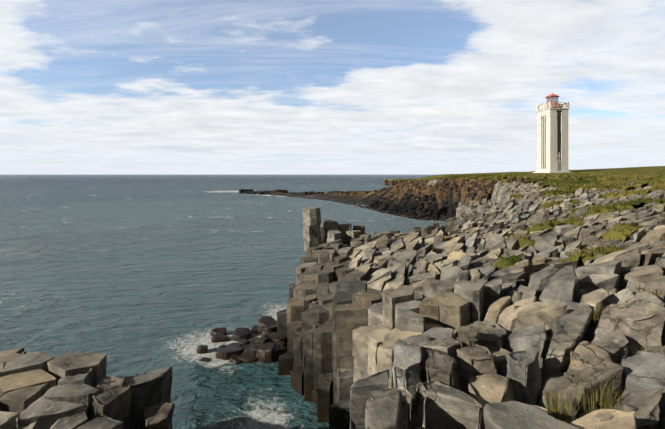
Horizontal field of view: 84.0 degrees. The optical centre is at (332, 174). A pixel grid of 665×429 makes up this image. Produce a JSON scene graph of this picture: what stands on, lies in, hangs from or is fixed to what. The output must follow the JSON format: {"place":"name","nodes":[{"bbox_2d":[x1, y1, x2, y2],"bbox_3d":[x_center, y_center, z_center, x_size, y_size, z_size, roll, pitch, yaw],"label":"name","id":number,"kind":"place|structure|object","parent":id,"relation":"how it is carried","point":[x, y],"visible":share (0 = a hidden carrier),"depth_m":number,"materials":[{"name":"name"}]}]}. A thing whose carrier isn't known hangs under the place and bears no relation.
{"place":"outdoors","nodes":[
{"label":"outdoors","id":0,"kind":"place"},
{"bbox_2d":[0,174,444,428],"bbox_3d":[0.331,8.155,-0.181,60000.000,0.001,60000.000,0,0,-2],"label":"sea","id":1,"kind":"structure","parent":0,"point":[131,274],"depth_m":31.62,"materials":[{"name":"teal liquid"}]},
{"bbox_2d":[196,316,286,364],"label":"rocks","id":2,"kind":"object","parent":1,"relation":"in","point":[268,345],"visible":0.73,"depth_m":16.86,"materials":[{"name":"grey stone"}]},
{"bbox_2d":[0,299,664,428],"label":"rocks","id":3,"kind":"object","parent":1,"relation":"in","point":[468,383],"visible":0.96,"depth_m":6.08,"materials":[{"name":"grey stone"}]},
{"bbox_2d":[0,180,664,428],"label":"rocks","id":4,"kind":"object","parent":1,"relation":"on","point":[333,314],"visible":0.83,"depth_m":15.17,"materials":[{"name":"grey stone"}]},
{"bbox_2d":[348,239,664,345],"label":"rocks","id":5,"kind":"object","parent":4,"relation":"on","point":[544,277],"visible":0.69,"depth_m":9.93,"materials":[{"name":"grey stone"}]},
{"bbox_2d":[474,299,663,422],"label":"grass tufts","id":6,"kind":"object","parent":4,"relation":"on","point":[554,410],"depth_m":5.21,"materials":[{"name":"green plant"}]},
{"bbox_2d":[239,178,499,220],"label":"promontory columns","id":7,"kind":"structure","parent":1,"relation":"in","point":[422,200],"depth_m":72.17,"materials":[{"name":"stone"}]},
{"bbox_2d":[0,0,664,173],"label":"sky","id":8,"kind":"structure","parent":0,"point":[87,86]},
{"bbox_2d":[384,166,664,188],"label":"plateau terrain","id":9,"kind":"structure","parent":0,"point":[649,169],"depth_m":69.22,"materials":[{"name":"green plant"}]},
{"bbox_2d":[399,171,664,295],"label":"grass clumps","id":10,"kind":"object","parent":9,"relation":"on","point":[615,182],"depth_m":37.42,"materials":[{"name":"green plant"}]},
{"bbox_2d":[533,93,569,172],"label":"lighthouse","id":11,"kind":"object","parent":9,"relation":"on","point":[552,135],"visible":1,"depth_m":76.45,"materials":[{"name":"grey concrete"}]},
{"bbox_2d":[428,179,664,270],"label":"turf patches","id":12,"kind":"object","parent":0,"point":[611,234],"depth_m":19.45,"materials":[{"name":"green plant"}]}
]}

